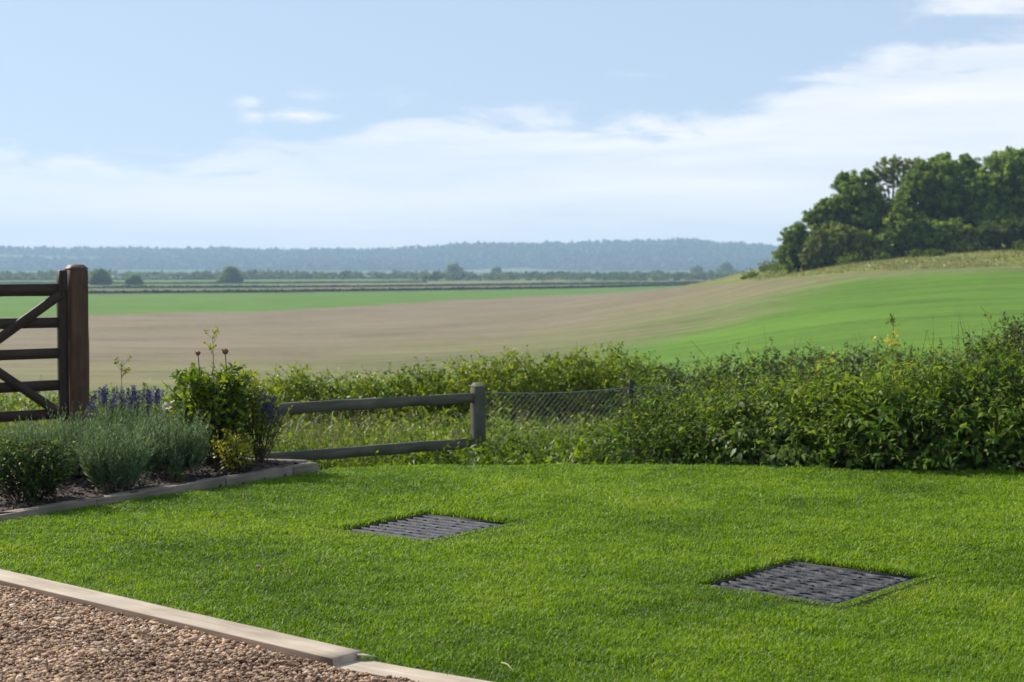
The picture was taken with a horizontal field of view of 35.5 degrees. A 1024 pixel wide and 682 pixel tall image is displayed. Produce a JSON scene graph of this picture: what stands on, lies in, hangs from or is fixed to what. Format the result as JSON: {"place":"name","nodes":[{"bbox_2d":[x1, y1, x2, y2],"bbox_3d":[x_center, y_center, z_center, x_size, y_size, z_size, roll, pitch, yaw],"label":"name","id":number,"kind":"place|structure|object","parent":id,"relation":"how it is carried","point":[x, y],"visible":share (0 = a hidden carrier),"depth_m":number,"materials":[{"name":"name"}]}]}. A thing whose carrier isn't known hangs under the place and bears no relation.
{"place":"outdoors","nodes":[
{"label":"outdoors","id":0,"kind":"place"},
{"bbox_2d":[0,454,305,513],"bbox_3d":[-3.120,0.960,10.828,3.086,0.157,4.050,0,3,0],"label":"bark mulch","id":1,"kind":"object","parent":0,"point":[122,488],"visible":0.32,"depth_m":10.72,"materials":[{"name":"brown wood"}]},
{"bbox_2d":[0,414,65,469],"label":"lavender","id":2,"kind":"object","parent":1,"relation":"on","point":[24,436],"visible":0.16,"depth_m":11.26,"materials":[{"name":"green plant"}]},
{"bbox_2d":[0,435,84,502],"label":"leafy shrub","id":3,"kind":"object","parent":1,"relation":"on","point":[31,465],"visible":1,"depth_m":9.96,"materials":[{"name":"green plant"}]},
{"bbox_2d":[26,399,111,475],"bbox_3d":[-3.079,0.671,11.158,0.625,0.560,0.577,2,3,34],"label":"lavender","id":4,"kind":"object","parent":1,"relation":"on","point":[62,435],"visible":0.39,"depth_m":11.07,"materials":[{"name":"green plant"}]},
{"bbox_2d":[73,407,156,488],"bbox_3d":[-2.641,0.701,10.606,0.585,0.552,0.587,0,3,0],"label":"lavender","id":5,"kind":"object","parent":1,"relation":"on","point":[119,461],"visible":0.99,"depth_m":10.49,"materials":[{"name":"green plant"}]},
{"bbox_2d":[113,355,131,404],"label":"yellow weed","id":6,"kind":"object","parent":1,"relation":"on","point":[121,364],"visible":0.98,"depth_m":12.64,"materials":[{"name":"green plant"}]},
{"bbox_2d":[86,393,168,447],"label":"lavender","id":7,"kind":"object","parent":1,"relation":"on","point":[127,422],"visible":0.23,"depth_m":11.98,"materials":[{"name":"green plant"}]},
{"bbox_2d":[81,384,183,430],"bbox_3d":[-2.967,0.696,12.628,0.786,0.779,0.869,-2,3,-40],"label":"purple salvia","id":8,"kind":"object","parent":1,"relation":"on","point":[132,397],"visible":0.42,"depth_m":12.50,"materials":[{"name":"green plant"}]},
{"bbox_2d":[121,400,213,476],"bbox_3d":[-2.429,0.666,11.245,0.673,0.562,0.651,0,3,0],"label":"lavender","id":9,"kind":"object","parent":1,"relation":"on","point":[180,449],"visible":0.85,"depth_m":11.15,"materials":[{"name":"green plant"}]},
{"bbox_2d":[169,469,186,482],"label":"seedling","id":10,"kind":"object","parent":1,"relation":"on","point":[178,475],"visible":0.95,"depth_m":10.88,"materials":[{"name":"green plant"}]},
{"bbox_2d":[146,327,270,463],"bbox_3d":[-2.208,0.416,11.917,0.891,1.055,0.819,-2,3,-34],"label":"flowering shrub","id":11,"kind":"object","parent":1,"relation":"on","point":[221,396],"visible":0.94,"depth_m":11.79,"materials":[{"name":"green plant"}]},
{"bbox_2d":[208,429,261,474],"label":"golden shrub","id":12,"kind":"object","parent":1,"relation":"on","point":[231,451],"visible":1,"depth_m":11.38,"materials":[{"name":"green plant"}]},
{"bbox_2d":[235,458,254,473],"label":"seedling","id":13,"kind":"object","parent":1,"relation":"on","point":[248,465],"visible":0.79,"depth_m":11.43,"materials":[{"name":"green plant"}]},
{"bbox_2d":[229,376,292,463],"bbox_3d":[-1.919,0.591,11.958,0.448,0.697,0.458,1,3,17],"label":"purple shrub","id":14,"kind":"object","parent":1,"relation":"on","point":[260,451],"visible":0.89,"depth_m":11.95,"materials":[{"name":"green plant"}]},
{"bbox_2d":[0,585,418,681],"bbox_3d":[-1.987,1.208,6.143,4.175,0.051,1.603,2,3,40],"label":"gravel","id":15,"kind":"structure","parent":0,"point":[87,646],"depth_m":6.14,"materials":[{"name":"brown gravel"}]},
{"bbox_2d":[0,248,680,270],"bbox_3d":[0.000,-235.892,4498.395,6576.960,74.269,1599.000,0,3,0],"label":"hills","id":16,"kind":"structure","parent":0,"point":[524,268],"depth_m":3997.40,"materials":[{"name":"green plant"}]},
{"bbox_2d":[0,237,778,270],"bbox_3d":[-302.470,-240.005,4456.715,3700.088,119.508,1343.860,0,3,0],"label":"woodland","id":17,"kind":"object","parent":16,"relation":"on","point":[677,254],"visible":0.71,"depth_m":4216.85,"materials":[{"name":"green plant"}]},
{"bbox_2d":[0,384,697,469],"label":"rough grass","id":18,"kind":"structure","parent":0,"point":[314,429],"depth_m":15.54,"materials":[{"name":"green plant"}]},
{"bbox_2d":[0,462,1023,681],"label":"lawn grass","id":19,"kind":"structure","parent":0,"point":[476,475],"depth_m":8.07,"materials":[{"name":"green plant"}]},
{"bbox_2d":[0,244,1023,681],"bbox_3d":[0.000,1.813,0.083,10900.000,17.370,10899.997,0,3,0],"label":"ground","id":20,"kind":"structure","parent":0,"point":[158,338],"depth_m":143.32,"materials":[{"name":"green plant"}]},
{"bbox_2d":[64,264,89,433],"bbox_3d":[-3.558,0.232,13.098,0.151,1.715,0.151,-2,3,-37],"label":"gate post","id":21,"kind":"object","parent":20,"relation":"on","point":[78,326],"visible":0.7,"depth_m":13.02,"materials":[{"name":"brown wood"}]},
{"bbox_2d":[0,270,68,421],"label":"field gate","id":22,"kind":"structure","parent":21,"relation":"attached to","point":[57,293],"depth_m":12.88,"materials":[{"name":"wood"}]},
{"bbox_2d":[0,375,170,427],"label":"wild bush","id":23,"kind":"object","parent":20,"relation":"on","point":[54,400],"visible":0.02,"depth_m":20.10,"materials":[{"name":"green plant"}]},
{"bbox_2d":[88,268,113,284],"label":"valley tree","id":24,"kind":"object","parent":20,"relation":"on","point":[101,276],"visible":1,"depth_m":898.19,"materials":[{"name":"green plant"}]},
{"bbox_2d":[124,273,143,284],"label":"valley tree","id":25,"kind":"object","parent":20,"relation":"on","point":[133,279],"visible":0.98,"depth_m":898.34,"materials":[{"name":"green plant"}]},
{"bbox_2d":[0,457,317,520],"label":"bed edging","id":26,"kind":"object","parent":20,"relation":"on","point":[301,467],"visible":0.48,"depth_m":10.69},
{"bbox_2d":[0,569,360,666],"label":"timber edging","id":27,"kind":"object","parent":20,"relation":"on","point":[289,646],"visible":0.5,"depth_m":6.64,"materials":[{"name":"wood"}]},
{"bbox_2d":[0,281,426,283],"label":"hedgerow","id":28,"kind":"object","parent":20,"relation":"on","point":[227,282],"visible":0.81,"depth_m":975.67,"materials":[{"name":"green plant"}]},
{"bbox_2d":[215,265,243,281],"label":"valley tree","id":29,"kind":"object","parent":20,"relation":"on","point":[230,273],"visible":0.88,"depth_m":1049.25,"materials":[{"name":"green plant"}]},
{"bbox_2d":[0,402,639,469],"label":"undergrowth","id":30,"kind":"object","parent":20,"relation":"on","point":[565,450],"visible":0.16,"depth_m":14.84,"materials":[{"name":"green plant"}]},
{"bbox_2d":[162,383,485,465],"bbox_3d":[-1.582,1.005,14.213,3.164,1.145,0.128,-2,3,-34],"label":"rail fence","id":31,"kind":"object","parent":20,"relation":"on","point":[475,397],"visible":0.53,"depth_m":14.51,"materials":[{"name":"wood"}]},
{"bbox_2d":[0,275,706,279],"bbox_3d":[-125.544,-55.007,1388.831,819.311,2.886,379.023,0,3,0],"label":"hedgerow","id":32,"kind":"object","parent":20,"relation":"on","point":[190,278],"visible":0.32,"depth_m":1258.85,"materials":[{"name":"green plant"}]},
{"bbox_2d":[357,653,379,657],"bbox_3d":[-0.554,1.196,6.077,0.104,0.015,0.035,1,3,15],"label":"wood splinter","id":33,"kind":"object","parent":20,"relation":"on","point":[362,654],"visible":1,"depth_m":6.07,"materials":[{"name":"beige wood"}]},
{"bbox_2d":[0,268,751,280],"bbox_3d":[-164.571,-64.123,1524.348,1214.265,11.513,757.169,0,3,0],"label":"tree belt","id":34,"kind":"object","parent":20,"relation":"on","point":[424,275],"visible":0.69,"depth_m":1358.27,"materials":[{"name":"green plant"}]},
{"bbox_2d":[88,283,694,293],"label":"hedgerow","id":35,"kind":"object","parent":20,"relation":"on","point":[352,289],"visible":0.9,"depth_m":674.42,"materials":[{"name":"green plant"}]},
{"bbox_2d":[88,281,705,287],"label":"hedgerow","id":36,"kind":"object","parent":20,"relation":"on","point":[278,286],"visible":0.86,"depth_m":821.95,"materials":[{"name":"green plant"}]},
{"bbox_2d":[321,659,490,681],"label":"timber edging","id":37,"kind":"object","parent":20,"relation":"on","point":[380,669],"visible":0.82,"depth_m":5.89,"materials":[{"name":"wood"}]},
{"bbox_2d":[165,341,677,437],"bbox_3d":[-1.081,0.974,22.197,8.013,1.903,2.464,-1,3,-22],"label":"field hedge","id":38,"kind":"object","parent":20,"relation":"on","point":[577,376],"visible":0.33,"depth_m":22.11,"materials":[{"name":"green plant"}]},
{"bbox_2d":[345,514,504,539],"bbox_3d":[-0.495,1.096,9.306,0.638,0.035,0.757,2,3,37],"label":"inspection cover","id":39,"kind":"object","parent":20,"relation":"on","point":[425,526],"visible":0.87,"depth_m":9.33,"materials":[{"name":"metal"}]},
{"bbox_2d":[446,262,464,274],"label":"valley tree","id":40,"kind":"object","parent":20,"relation":"on","point":[455,267],"visible":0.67,"depth_m":1678.93,"materials":[{"name":"green plant"}]},
{"bbox_2d":[491,266,501,272],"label":"valley tree","id":41,"kind":"object","parent":20,"relation":"on","point":[497,269],"visible":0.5,"depth_m":1799.38,"materials":[{"name":"green plant"}]},
{"bbox_2d":[485,378,672,462],"bbox_3d":[0.682,1.027,15.525,2.060,1.300,0.083,-1,3,-25],"label":"chain link fence","id":42,"kind":"object","parent":20,"relation":"on","point":[631,384],"visible":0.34,"depth_m":15.44,"materials":[{"name":"metal"}]},
{"bbox_2d":[612,348,654,424],"bbox_3d":[1.674,0.885,22.279,0.574,1.573,0.544,1,3,17],"label":"sapling","id":43,"kind":"object","parent":20,"relation":"on","point":[619,382],"visible":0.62,"depth_m":22.24,"materials":[{"name":"green plant"}]},
{"bbox_2d":[690,264,703,273],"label":"valley tree","id":44,"kind":"object","parent":20,"relation":"on","point":[696,268],"visible":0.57,"depth_m":1938.61,"materials":[{"name":"green plant"}]},
{"bbox_2d":[570,322,867,468],"bbox_3d":[1.742,0.680,13.554,2.546,1.720,3.461,0,3,0],"label":"weedy bush","id":45,"kind":"object","parent":20,"relation":"on","point":[646,440],"visible":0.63,"depth_m":12.99,"materials":[{"name":"green plant"}]},
{"bbox_2d":[714,261,733,271],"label":"valley tree","id":46,"kind":"object","parent":20,"relation":"on","point":[726,266],"visible":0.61,"depth_m":1937.83,"materials":[{"name":"green plant"}]},
{"bbox_2d":[643,388,862,466],"bbox_3d":[1.940,1.006,12.693,1.837,1.227,1.686,-2,4,-40],"label":"pale shrub","id":47,"kind":"object","parent":20,"relation":"on","point":[779,461],"visible":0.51,"depth_m":12.51,"materials":[{"name":"green plant"}]},
{"bbox_2d":[771,220,810,272],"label":"broadleaf tree","id":48,"kind":"object","parent":20,"relation":"on","point":[786,253],"visible":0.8,"depth_m":220.63,"materials":[{"name":"green plant"}]},
{"bbox_2d":[710,561,916,606],"bbox_3d":[1.443,1.172,7.683,0.709,0.035,0.839,2,3,40],"label":"inspection cover","id":49,"kind":"object","parent":20,"relation":"on","point":[820,583],"visible":0.86,"depth_m":7.70,"materials":[{"name":"metal"}]},
{"bbox_2d":[625,337,1023,403],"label":"dark hedge","id":50,"kind":"object","parent":20,"relation":"on","point":[679,374],"visible":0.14,"depth_m":24.30,"materials":[{"name":"green plant"}]},
{"bbox_2d":[815,352,841,385],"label":"tall weed","id":51,"kind":"object","parent":20,"relation":"on","point":[833,360],"visible":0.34,"depth_m":14.02,"materials":[{"name":"green plant"}]},
{"bbox_2d":[796,221,882,270],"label":"bushy tree","id":52,"kind":"object","parent":20,"relation":"on","point":[825,246],"visible":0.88,"depth_m":217.47,"materials":[{"name":"green plant"}]},
{"bbox_2d":[801,168,895,237],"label":"broadleaf tree","id":53,"kind":"object","parent":20,"relation":"on","point":[857,202],"visible":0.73,"depth_m":223.59,"materials":[{"name":"green plant"}]},
{"bbox_2d":[734,311,1023,478],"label":"bramble bush","id":54,"kind":"object","parent":20,"relation":"on","point":[908,420],"visible":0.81,"depth_m":12.32,"materials":[{"name":"green plant"}]},
{"bbox_2d":[870,338,887,373],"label":"tall weed","id":55,"kind":"object","parent":20,"relation":"on","point":[873,353],"visible":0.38,"depth_m":14.32,"materials":[{"name":"green plant"}]},
{"bbox_2d":[740,237,1023,278],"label":"scrub","id":56,"kind":"object","parent":20,"relation":"on","point":[775,266],"visible":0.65,"depth_m":213.59,"materials":[{"name":"green plant"}]},
{"bbox_2d":[871,330,899,380],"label":"tall weed","id":57,"kind":"object","parent":20,"relation":"on","point":[897,344],"visible":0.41,"depth_m":14.21,"materials":[{"name":"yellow plant"}]},
{"bbox_2d":[884,313,898,363],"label":"tall weed","id":58,"kind":"object","parent":20,"relation":"on","point":[892,321],"visible":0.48,"depth_m":14.41,"materials":[{"name":"green plant"}]},
{"bbox_2d":[872,154,922,202],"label":"airy tree","id":59,"kind":"object","parent":20,"relation":"on","point":[888,173],"visible":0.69,"depth_m":230.45,"materials":[{"name":"green plant"}]},
{"bbox_2d":[873,200,933,257],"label":"bushy tree","id":60,"kind":"object","parent":20,"relation":"on","point":[901,236],"visible":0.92,"depth_m":216.15,"materials":[{"name":"green plant"}]},
{"bbox_2d":[886,151,976,254],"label":"broadleaf tree","id":61,"kind":"object","parent":20,"relation":"on","point":[933,187],"visible":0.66,"depth_m":222.98,"materials":[{"name":"green plant"}]},
{"bbox_2d":[921,217,978,254],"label":"bushy tree","id":62,"kind":"object","parent":20,"relation":"on","point":[950,233],"visible":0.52,"depth_m":214.62,"materials":[{"name":"green plant"}]},
{"bbox_2d":[958,327,971,360],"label":"tall weed","id":63,"kind":"object","parent":20,"relation":"on","point":[962,340],"visible":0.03,"depth_m":14.61,"materials":[{"name":"green plant"}]},
{"bbox_2d":[958,153,982,192],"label":"broadleaf tree","id":64,"kind":"object","parent":20,"relation":"on","point":[968,161],"visible":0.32,"depth_m":237.98,"materials":[{"name":"green plant"}]},
{"bbox_2d":[920,312,1023,383],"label":"dark bush","id":65,"kind":"object","parent":20,"relation":"on","point":[1014,331],"visible":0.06,"depth_m":17.96,"materials":[{"name":"green plant"}]},
{"bbox_2d":[945,307,1023,472],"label":"bramble bush","id":66,"kind":"object","parent":20,"relation":"on","point":[1015,367],"visible":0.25,"depth_m":12.52,"materials":[{"name":"green plant"}]},
{"bbox_2d":[958,145,1023,247],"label":"broadleaf tree","id":67,"kind":"object","parent":20,"relation":"on","point":[997,195],"visible":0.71,"depth_m":219.32,"materials":[{"name":"green plant"}]},
{"bbox_2d":[966,217,1023,249],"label":"bushy tree","id":68,"kind":"object","parent":20,"relation":"on","point":[1008,233],"visible":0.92,"depth_m":212.91,"materials":[{"name":"green plant"}]},
{"bbox_2d":[0,0,1023,249],"label":"sky","id":69,"kind":"structure","parent":0,"point":[303,124],"materials":[{"name":"blue"}]},
{"bbox_2d":[744,244,1023,280],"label":"meadow grass","id":70,"kind":"structure","parent":0,"point":[1004,257],"depth_m":199.08,"materials":[{"name":"green plant"}]}
]}

